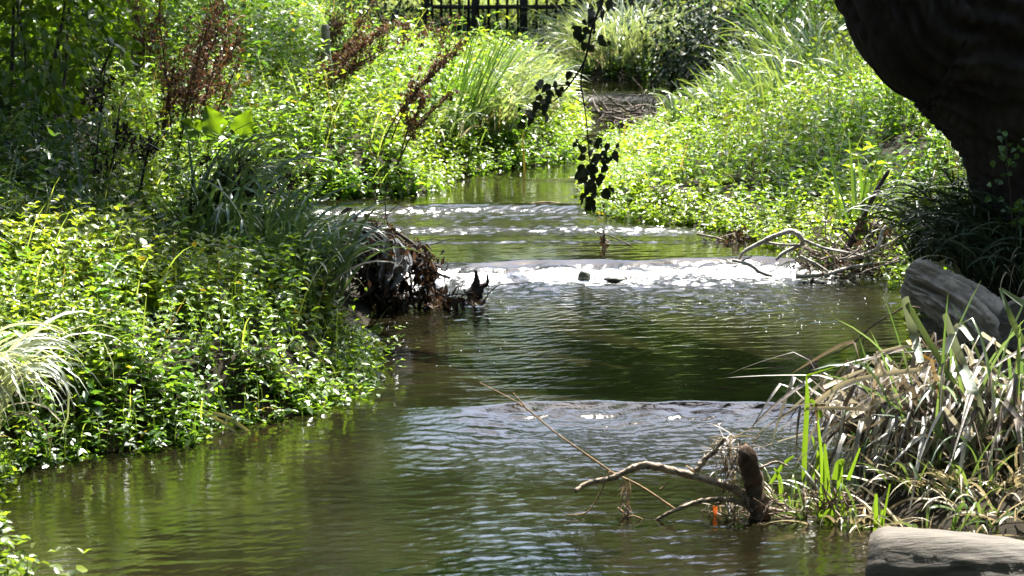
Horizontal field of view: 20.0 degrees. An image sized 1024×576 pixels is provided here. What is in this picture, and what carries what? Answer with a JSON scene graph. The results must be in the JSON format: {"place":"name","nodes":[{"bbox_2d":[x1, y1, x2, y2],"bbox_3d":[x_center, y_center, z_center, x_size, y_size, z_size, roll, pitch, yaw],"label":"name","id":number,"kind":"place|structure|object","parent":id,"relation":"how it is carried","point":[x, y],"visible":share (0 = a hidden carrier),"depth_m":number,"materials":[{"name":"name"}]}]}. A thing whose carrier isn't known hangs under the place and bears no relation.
{"place":"outdoors","nodes":[
{"label":"outdoors","id":0,"kind":"place"},
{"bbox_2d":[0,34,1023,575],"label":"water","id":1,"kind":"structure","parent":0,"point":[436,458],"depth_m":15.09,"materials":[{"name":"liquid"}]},
{"bbox_2d":[0,494,20,568],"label":"leafy sprig","id":2,"kind":"object","parent":1,"relation":"on","point":[5,527],"visible":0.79,"depth_m":11.18,"materials":[{"name":"green plant"}]},
{"bbox_2d":[0,535,40,575],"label":"leafy sprig","id":3,"kind":"object","parent":1,"relation":"on","point":[22,570],"visible":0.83,"depth_m":10.90,"materials":[{"name":"green plant"}]},
{"bbox_2d":[5,542,89,575],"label":"leafy sprig","id":4,"kind":"object","parent":1,"relation":"on","point":[57,567],"visible":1,"depth_m":10.53,"materials":[{"name":"green plant"}]},
{"bbox_2d":[199,410,249,431],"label":"bent reed","id":5,"kind":"object","parent":1,"relation":"in","point":[229,418],"visible":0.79,"depth_m":15.04,"materials":[{"name":"plant"}]},
{"bbox_2d":[457,270,539,300],"bbox_3d":[-0.091,-0.003,19.293,0.562,0.230,0.122,1,8,4],"label":"rotten stump","id":6,"kind":"object","parent":1,"relation":"on","point":[476,287],"visible":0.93,"depth_m":19.28,"materials":[{"name":"brown wood"}]},
{"bbox_2d":[480,382,888,524],"bbox_3d":[0.794,0.856,13.331,1.882,0.886,0.638,0,8,0],"label":"driftwood branch","id":7,"kind":"object","parent":1,"relation":"in","point":[755,503],"visible":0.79,"depth_m":13.26,"materials":[{"name":"brown plant"}]},
{"bbox_2d":[802,367,833,485],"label":"iris clump","id":8,"kind":"object","parent":1,"relation":"on","point":[805,435],"visible":0.98,"depth_m":13.75,"materials":[{"name":"green plant"}]},
{"bbox_2d":[817,420,860,517],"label":"iris clump","id":9,"kind":"object","parent":1,"relation":"on","point":[837,474],"visible":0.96,"depth_m":13.27,"materials":[{"name":"green plant"}]},
{"bbox_2d":[875,416,1023,505],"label":"sedge tussock","id":10,"kind":"object","parent":1,"relation":"on","point":[963,480],"visible":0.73,"depth_m":13.34,"materials":[{"name":"plant"}]},
{"bbox_2d":[907,451,1023,529],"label":"sedge tussock","id":11,"kind":"object","parent":1,"relation":"on","point":[983,493],"visible":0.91,"depth_m":13.14,"materials":[{"name":"plant"}]},
{"bbox_2d":[0,0,1023,534],"bbox_3d":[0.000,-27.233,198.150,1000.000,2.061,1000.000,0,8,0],"label":"ground","id":12,"kind":"structure","parent":0,"point":[902,512],"depth_m":16.12,"materials":[{"name":"soil"}]},
{"bbox_2d":[0,310,122,442],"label":"sedge tussock","id":13,"kind":"object","parent":12,"relation":"on","point":[10,376],"visible":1,"depth_m":14.00,"materials":[{"name":"plant"}]},
{"bbox_2d":[0,42,148,214],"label":"bramble bush","id":14,"kind":"object","parent":12,"relation":"on","point":[27,133],"visible":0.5,"depth_m":19.57,"materials":[{"name":"green plant"}]},
{"bbox_2d":[0,0,164,162],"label":"elder bush","id":15,"kind":"object","parent":12,"relation":"on","point":[54,69],"visible":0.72,"depth_m":21.89,"materials":[{"name":"green plant"}]},
{"bbox_2d":[42,135,144,227],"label":"iris clump","id":16,"kind":"object","parent":12,"relation":"on","point":[80,186],"visible":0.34,"depth_m":19.27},
{"bbox_2d":[0,0,202,108],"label":"elder bush","id":17,"kind":"object","parent":12,"relation":"on","point":[110,14],"visible":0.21,"depth_m":25.36,"materials":[{"name":"green plant"}]},
{"bbox_2d":[120,0,165,115],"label":"dock stalk","id":18,"kind":"object","parent":12,"relation":"on","point":[143,40],"visible":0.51,"depth_m":24.76,"materials":[{"name":"brown plant"}]},
{"bbox_2d":[122,114,166,191],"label":"burdock stalk","id":19,"kind":"object","parent":12,"relation":"on","point":[147,149],"visible":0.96,"depth_m":20.68,"materials":[{"name":"brown plant"}]},
{"bbox_2d":[123,257,208,316],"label":"nettle plant","id":20,"kind":"object","parent":12,"relation":"on","point":[155,304],"visible":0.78,"depth_m":16.08,"materials":[{"name":"green plant"}]},
{"bbox_2d":[143,0,245,182],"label":"dock stalk","id":21,"kind":"object","parent":12,"relation":"on","point":[170,103],"visible":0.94,"depth_m":22.73,"materials":[{"name":"brown plant"}]},
{"bbox_2d":[0,62,392,355],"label":"nettles","id":22,"kind":"object","parent":12,"relation":"on","point":[31,182],"visible":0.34,"depth_m":19.18,"materials":[{"name":"green plant"}]},
{"bbox_2d":[80,57,124,189],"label":"burdock stalk","id":23,"kind":"object","parent":22,"relation":"on","point":[100,90],"visible":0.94,"depth_m":20.22,"materials":[{"name":"brown plant"}]},
{"bbox_2d":[85,104,141,194],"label":"burdock stalk","id":24,"kind":"object","parent":22,"relation":"on","point":[125,130],"visible":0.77,"depth_m":20.46,"materials":[{"name":"brown plant"}]},
{"bbox_2d":[162,157,269,229],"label":"nettle clump","id":25,"kind":"object","parent":22,"relation":"on","point":[198,192],"visible":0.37,"depth_m":19.64,"materials":[{"name":"green plant"}]},
{"bbox_2d":[197,147,261,222],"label":"burdock stalk","id":26,"kind":"object","parent":22,"relation":"on","point":[205,158],"visible":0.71,"depth_m":19.59,"materials":[{"name":"brown plant"}]},
{"bbox_2d":[187,120,336,214],"bbox_3d":[-1.738,-0.788,19.711,1.098,0.714,1.503,0,8,0],"label":"sedge tussock","id":27,"kind":"object","parent":22,"relation":"on","point":[231,169],"visible":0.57,"depth_m":19.73,"materials":[{"name":"plant"}]},
{"bbox_2d":[0,164,406,493],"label":"water mint","id":28,"kind":"object","parent":12,"relation":"on","point":[233,295],"visible":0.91,"depth_m":15.60,"materials":[{"name":"green plant"}]},
{"bbox_2d":[163,0,251,163],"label":"dock stalk","id":29,"kind":"object","parent":12,"relation":"on","point":[208,86],"visible":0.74,"depth_m":23.18,"materials":[{"name":"brown plant"}]},
{"bbox_2d":[118,142,312,262],"bbox_3d":[-1.785,-0.513,17.861,1.199,0.760,0.884,0,8,0],"label":"sedge tussock","id":30,"kind":"object","parent":12,"relation":"on","point":[223,215],"visible":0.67,"depth_m":17.94,"materials":[{"name":"plant"}]},
{"bbox_2d":[194,0,238,103],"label":"dock stalk","id":31,"kind":"object","parent":12,"relation":"on","point":[224,46],"visible":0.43,"depth_m":25.66,"materials":[{"name":"brown plant"}]},
{"bbox_2d":[181,105,254,158],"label":"burdock plant","id":32,"kind":"object","parent":12,"relation":"on","point":[212,121],"visible":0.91,"depth_m":22.59,"materials":[{"name":"green plant"}]},
{"bbox_2d":[0,0,458,119],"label":"nettles","id":33,"kind":"object","parent":12,"relation":"on","point":[249,21],"visible":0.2,"depth_m":26.82,"materials":[{"name":"green plant"}]},
{"bbox_2d":[206,138,305,199],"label":"sedge tussock","id":34,"kind":"object","parent":12,"relation":"on","point":[266,152],"visible":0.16,"depth_m":20.59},
{"bbox_2d":[201,164,355,248],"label":"sedge tussock","id":35,"kind":"object","parent":12,"relation":"on","point":[261,216],"visible":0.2,"depth_m":19.10,"materials":[{"name":"plant"}]},
{"bbox_2d":[165,167,399,267],"bbox_3d":[-1.247,-0.302,17.202,1.010,0.832,1.441,7,11,41],"label":"sedge tussock","id":36,"kind":"object","parent":12,"relation":"on","point":[271,219],"visible":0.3,"depth_m":17.19,"materials":[{"name":"plant"}]},
{"bbox_2d":[191,180,387,271],"bbox_3d":[-1.192,-0.328,17.958,1.014,0.719,1.356,7,11,39],"label":"sedge tussock","id":37,"kind":"object","parent":12,"relation":"on","point":[328,219],"visible":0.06,"depth_m":17.98,"materials":[{"name":"plant"}]},
{"bbox_2d":[36,0,601,222],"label":"watercress","id":38,"kind":"object","parent":12,"relation":"on","point":[558,130],"visible":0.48,"depth_m":24.89,"materials":[{"name":"green plant"}]},
{"bbox_2d":[229,192,419,297],"bbox_3d":[-1.088,-0.263,16.827,1.137,0.654,0.876,-4,9,-26],"label":"sedge tussock","id":39,"kind":"object","parent":12,"relation":"on","point":[340,260],"visible":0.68,"depth_m":16.89,"materials":[{"name":"plant"}]},
{"bbox_2d":[255,224,398,298],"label":"sedge tussock","id":40,"kind":"object","parent":12,"relation":"on","point":[359,252],"visible":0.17,"depth_m":17.33,"materials":[{"name":"plant"}]},
{"bbox_2d":[309,0,383,77],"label":"dock stalk","id":41,"kind":"object","parent":12,"relation":"on","point":[337,25],"visible":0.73,"depth_m":26.63,"materials":[{"name":"brown plant"}]},
{"bbox_2d":[291,15,411,126],"bbox_3d":[-1.403,-1.885,25.234,1.133,0.975,0.484,0,8,0],"label":"dock stalk","id":42,"kind":"object","parent":12,"relation":"on","point":[357,47],"visible":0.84,"depth_m":25.14,"materials":[{"name":"brown plant"}]},
{"bbox_2d":[341,0,453,35],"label":"hedge bush","id":43,"kind":"object","parent":12,"relation":"on","point":[396,10],"visible":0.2,"depth_m":38.94,"materials":[{"name":"green plant"}]},
{"bbox_2d":[317,192,485,311],"bbox_3d":[-0.773,-0.167,19.098,1.100,0.948,1.109,-4,9,-23],"label":"debris pile","id":44,"kind":"object","parent":12,"relation":"on","point":[386,296],"visible":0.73,"depth_m":18.88,"materials":[{"name":"brown plant"}]},
{"bbox_2d":[376,235,412,289],"bbox_3d":[-0.761,-0.167,18.801,0.237,0.363,0.130,0,8,0],"label":"plastic rag","id":45,"kind":"object","parent":44,"relation":"on","point":[398,277],"visible":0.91,"depth_m":18.79,"materials":[{"name":"grey"}]},
{"bbox_2d":[376,34,468,165],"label":"dock stalk","id":46,"kind":"object","parent":12,"relation":"on","point":[411,96],"visible":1,"depth_m":24.13,"materials":[{"name":"brown plant"}]},
{"bbox_2d":[395,11,466,90],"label":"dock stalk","id":47,"kind":"object","parent":12,"relation":"on","point":[405,27],"visible":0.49,"depth_m":28.27,"materials":[{"name":"brown plant"}]},
{"bbox_2d":[406,94,506,140],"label":"sedge tussock","id":48,"kind":"object","parent":12,"relation":"on","point":[450,116],"visible":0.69,"depth_m":25.56,"materials":[{"name":"plant"}]},
{"bbox_2d":[374,0,540,39],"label":"hedge bush","id":49,"kind":"object","parent":12,"relation":"on","point":[464,28],"visible":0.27,"depth_m":41.30,"materials":[{"name":"green plant"}]},
{"bbox_2d":[441,3,475,109],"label":"iris clump","id":50,"kind":"object","parent":12,"relation":"on","point":[450,74],"visible":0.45,"depth_m":26.92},
{"bbox_2d":[446,11,539,134],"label":"iris clump","id":51,"kind":"object","parent":12,"relation":"on","point":[465,83],"visible":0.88,"depth_m":25.86,"materials":[{"name":"plant"}]},
{"bbox_2d":[457,70,561,131],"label":"sedge tussock","id":52,"kind":"object","parent":12,"relation":"on","point":[511,105],"visible":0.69,"depth_m":26.14,"materials":[{"name":"plant"}]},
{"bbox_2d":[464,53,572,121],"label":"sedge tussock","id":53,"kind":"object","parent":12,"relation":"on","point":[521,73],"visible":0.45,"depth_m":26.66,"materials":[{"name":"plant"}]},
{"bbox_2d":[462,35,580,89],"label":"sedge tussock","id":54,"kind":"object","parent":12,"relation":"on","point":[557,64],"visible":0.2,"depth_m":28.55,"materials":[{"name":"plant"}]},
{"bbox_2d":[455,31,588,97],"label":"sedge tussock","id":55,"kind":"object","parent":12,"relation":"on","point":[529,64],"visible":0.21,"depth_m":27.91,"materials":[{"name":"plant"}]},
{"bbox_2d":[423,0,633,50],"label":"metal railing","id":56,"kind":"object","parent":12,"relation":"on","point":[475,6],"visible":0.39,"depth_m":38.87,"materials":[{"name":"brown metal"}]},
{"bbox_2d":[499,60,587,117],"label":"sedge tussock","id":57,"kind":"object","parent":12,"relation":"on","point":[551,83],"visible":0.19,"depth_m":27.16,"materials":[{"name":"plant"}]},
{"bbox_2d":[514,0,655,66],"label":"sedge tussock","id":58,"kind":"object","parent":12,"relation":"on","point":[566,54],"visible":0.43,"depth_m":34.56,"materials":[{"name":"plant"}]},
{"bbox_2d":[499,0,681,36],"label":"hedge bush","id":59,"kind":"object","parent":12,"relation":"on","point":[550,15],"visible":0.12,"depth_m":40.77,"materials":[{"name":"green plant"}]},
{"bbox_2d":[531,1,672,68],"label":"sedge tussock","id":60,"kind":"object","parent":12,"relation":"on","point":[580,54],"visible":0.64,"depth_m":34.15,"materials":[{"name":"plant"}]},
{"bbox_2d":[530,0,694,61],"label":"sedge tussock","id":61,"kind":"object","parent":12,"relation":"on","point":[632,33],"visible":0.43,"depth_m":34.35,"materials":[{"name":"plant"}]},
{"bbox_2d":[568,77,662,129],"bbox_3d":[1.085,-1.761,29.497,1.224,0.759,1.441,0,8,0],"label":"log jam","id":62,"kind":"object","parent":12,"relation":"on","point":[634,110],"visible":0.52,"depth_m":29.36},
{"bbox_2d":[552,1,701,68],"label":"sedge tussock","id":63,"kind":"object","parent":12,"relation":"on","point":[628,51],"visible":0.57,"depth_m":34.03,"materials":[{"name":"plant"}]},
{"bbox_2d":[575,0,720,61],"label":"sedge tussock","id":64,"kind":"object","parent":12,"relation":"on","point":[665,48],"visible":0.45,"depth_m":34.26,"materials":[{"name":"plant"}]},
{"bbox_2d":[578,0,723,48],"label":"sedge tussock","id":65,"kind":"object","parent":12,"relation":"on","point":[654,17],"visible":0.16,"depth_m":35.16,"materials":[{"name":"plant"}]},
{"bbox_2d":[584,0,747,41],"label":"hawthorn bush","id":66,"kind":"object","parent":12,"relation":"on","point":[647,4],"visible":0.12,"depth_m":36.46,"materials":[{"name":"green plant"}]},
{"bbox_2d":[647,92,718,133],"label":"sedge tussock","id":67,"kind":"object","parent":12,"relation":"on","point":[677,111],"visible":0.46,"depth_m":27.37,"materials":[{"name":"plant"}]},
{"bbox_2d":[641,74,738,119],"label":"sedge tussock","id":68,"kind":"object","parent":12,"relation":"on","point":[691,91],"visible":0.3,"depth_m":28.61,"materials":[{"name":"plant"}]},
{"bbox_2d":[607,0,780,84],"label":"hawthorn bush","id":69,"kind":"object","parent":12,"relation":"on","point":[684,69],"visible":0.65,"depth_m":33.41,"materials":[{"name":"green plant"}]},
{"bbox_2d":[540,0,855,81],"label":"undergrowth","id":70,"kind":"object","parent":12,"relation":"on","point":[588,70],"visible":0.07,"depth_m":34.30,"materials":[{"name":"green plant"}]},
{"bbox_2d":[651,0,785,95],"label":"hawthorn bush","id":71,"kind":"object","parent":12,"relation":"on","point":[710,43],"visible":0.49,"depth_m":31.77,"materials":[{"name":"green plant"}]},
{"bbox_2d":[679,56,766,104],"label":"sedge tussock","id":72,"kind":"object","parent":12,"relation":"on","point":[727,75],"visible":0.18,"depth_m":29.06,"materials":[{"name":"plant"}]},
{"bbox_2d":[697,220,768,247],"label":"root clump","id":73,"kind":"object","parent":12,"relation":"on","point":[736,237],"visible":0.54,"depth_m":21.41,"materials":[{"name":"brown plant"}]},
{"bbox_2d":[675,60,794,127],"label":"sedge tussock","id":74,"kind":"object","parent":12,"relation":"on","point":[753,88],"visible":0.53,"depth_m":27.61,"materials":[{"name":"plant"}]},
{"bbox_2d":[690,24,812,86],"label":"sedge tussock","id":75,"kind":"object","parent":12,"relation":"on","point":[744,61],"visible":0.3,"depth_m":30.02,"materials":[{"name":"plant"}]},
{"bbox_2d":[663,0,842,51],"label":"hedge bush","id":76,"kind":"object","parent":12,"relation":"on","point":[738,4],"visible":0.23,"depth_m":34.87,"materials":[{"name":"green plant"}]},
{"bbox_2d":[569,31,968,336],"bbox_3d":[2.553,-1.580,24.579,4.511,1.899,14.033,1,9,9],"label":"watercress","id":77,"kind":"object","parent":12,"relation":"on","point":[856,112],"visible":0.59,"depth_m":23.39,"materials":[{"name":"green plant"}]},
{"bbox_2d":[721,36,826,115],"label":"sedge tussock","id":78,"kind":"object","parent":12,"relation":"on","point":[775,75],"visible":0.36,"depth_m":28.16,"materials":[{"name":"plant"}]},
{"bbox_2d":[712,0,850,85],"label":"sedge tussock","id":79,"kind":"object","parent":12,"relation":"on","point":[758,29],"visible":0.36,"depth_m":30.63,"materials":[{"name":"plant"}]},
{"bbox_2d":[746,0,850,56],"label":"hedge bush","id":80,"kind":"object","parent":12,"relation":"on","point":[822,9],"visible":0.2,"depth_m":32.29,"materials":[{"name":"green plant"}]},
{"bbox_2d":[743,8,869,94],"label":"sedge tussock","id":81,"kind":"object","parent":12,"relation":"on","point":[811,57],"visible":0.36,"depth_m":29.51,"materials":[{"name":"plant"}]},
{"bbox_2d":[732,200,927,285],"bbox_3d":[2.300,-0.243,20.195,1.376,0.771,1.084,3,9,16],"label":"driftwood tangle","id":82,"kind":"object","parent":12,"relation":"on","point":[847,263],"visible":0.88,"depth_m":20.00,"materials":[{"name":"brown plant"}]},
{"bbox_2d":[832,169,889,262],"bbox_3d":[2.425,-0.493,20.237,0.411,0.674,0.072,-1,8,-5],"label":"dead stick","id":83,"kind":"object","parent":82,"relation":"on","point":[851,241],"visible":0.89,"depth_m":20.24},
{"bbox_2d":[790,39,880,96],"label":"sedge tussock","id":84,"kind":"object","parent":12,"relation":"on","point":[845,74],"visible":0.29,"depth_m":27.17,"materials":[{"name":"plant"}]},
{"bbox_2d":[797,9,874,87],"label":"hedge bush","id":85,"kind":"object","parent":12,"relation":"on","point":[844,45],"visible":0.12,"depth_m":28.38,"materials":[{"name":"green plant"}]},
{"bbox_2d":[804,306,920,379],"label":"withered twig","id":86,"kind":"object","parent":12,"relation":"on","point":[811,368],"visible":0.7,"depth_m":15.83,"materials":[{"name":"wood"}]},
{"bbox_2d":[763,457,968,532],"bbox_3d":[1.585,0.997,13.372,1.010,0.321,0.930,2,9,13],"label":"sedge tussock","id":87,"kind":"object","parent":12,"relation":"on","point":[853,521],"visible":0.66,"depth_m":13.19,"materials":[{"name":"plant"}]},
{"bbox_2d":[812,124,920,236],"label":"iris clump","id":88,"kind":"object","parent":12,"relation":"on","point":[864,191],"visible":0.77,"depth_m":20.69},
{"bbox_2d":[730,285,1023,509],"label":"reed heap","id":89,"kind":"object","parent":12,"relation":"on","point":[889,408],"visible":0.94,"depth_m":13.74,"materials":[{"name":"plant"}]},
{"bbox_2d":[837,180,970,269],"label":"sedge tussock","id":90,"kind":"object","parent":12,"relation":"on","point":[892,212],"visible":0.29,"depth_m":18.60,"materials":[{"name":"green plant"}]},
{"bbox_2d":[860,158,970,232],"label":"sedge tussock","id":91,"kind":"object","parent":12,"relation":"on","point":[952,180],"visible":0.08,"depth_m":18.84,"materials":[{"name":"green plant"}]},
{"bbox_2d":[872,177,973,266],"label":"sedge tussock","id":92,"kind":"object","parent":12,"relation":"on","point":[924,200],"visible":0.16,"depth_m":18.18,"materials":[{"name":"green plant"}]},
{"bbox_2d":[834,0,1023,301],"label":"willow tree","id":93,"kind":"object","parent":12,"relation":"on","point":[953,70],"visible":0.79,"depth_m":17.13,"materials":[{"name":"brown plant"}]},
{"bbox_2d":[984,128,1023,227],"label":"ivy","id":94,"kind":"object","parent":93,"relation":"attached to","point":[1003,156],"visible":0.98,"depth_m":16.82,"materials":[{"name":"green plant"}]},
{"bbox_2d":[838,434,1023,535],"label":"sedge tussock","id":95,"kind":"object","parent":12,"relation":"on","point":[980,529],"visible":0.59,"depth_m":13.10,"materials":[{"name":"plant"}]},
{"bbox_2d":[843,414,1023,501],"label":"sedge tussock","id":96,"kind":"object","parent":12,"relation":"on","point":[906,486],"visible":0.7,"depth_m":13.47,"materials":[{"name":"plant"}]},
{"bbox_2d":[888,168,995,262],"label":"sedge tussock","id":97,"kind":"object","parent":12,"relation":"on","point":[973,197],"visible":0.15,"depth_m":17.89,"materials":[{"name":"green plant"}]},
{"bbox_2d":[865,526,1023,575],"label":"sawn log","id":98,"kind":"object","parent":12,"relation":"on","point":[902,551],"visible":1,"depth_m":11.59,"materials":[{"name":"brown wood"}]},
{"bbox_2d":[900,258,1003,345],"bbox_3d":[2.670,0.189,16.900,0.852,0.686,0.381,5,10,31],"label":"cut log","id":99,"kind":"object","parent":12,"relation":"on","point":[929,287],"visible":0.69,"depth_m":16.84,"materials":[{"name":"grey wood"}]},
{"bbox_2d":[888,190,1023,295],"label":"sedge tussock","id":100,"kind":"object","parent":12,"relation":"on","point":[1009,267],"visible":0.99,"depth_m":16.98,"materials":[{"name":"green plant"}]},
{"bbox_2d":[889,182,1023,295],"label":"sedge tussock","id":101,"kind":"object","parent":12,"relation":"on","point":[961,264],"visible":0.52,"depth_m":17.41,"materials":[{"name":"green plant"}]},
{"bbox_2d":[906,170,1014,259],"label":"sedge tussock","id":102,"kind":"object","parent":12,"relation":"on","point":[969,205],"visible":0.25,"depth_m":17.65,"materials":[{"name":"green plant"}]},
{"bbox_2d":[929,411,1023,487],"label":"sedge tussock","id":103,"kind":"object","parent":12,"relation":"on","point":[1009,469],"visible":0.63,"depth_m":13.50,"materials":[{"name":"plant"}]},
{"bbox_2d":[998,296,1023,354],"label":"cut log","id":104,"kind":"object","parent":12,"relation":"on","point":[1004,328],"visible":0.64,"depth_m":16.25,"materials":[{"name":"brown wood"}]},
{"bbox_2d":[346,0,752,30],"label":"meadow grass","id":105,"kind":"structure","parent":0,"point":[529,1],"depth_m":47.14,"materials":[{"name":"green plant"}]},
{"bbox_3d":[-3.354,-3.142,7.103,10.033,7.849,11.465,0,8,0],"label":"alder tree","id":106,"kind":"object","parent":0,"visible":0},
{"bbox_2d":[505,0,619,213],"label":"hanging twig","id":107,"kind":"object","parent":106,"relation":"hanging from","point":[582,173],"visible":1,"depth_m":13.02,"materials":[{"name":"black plant"}]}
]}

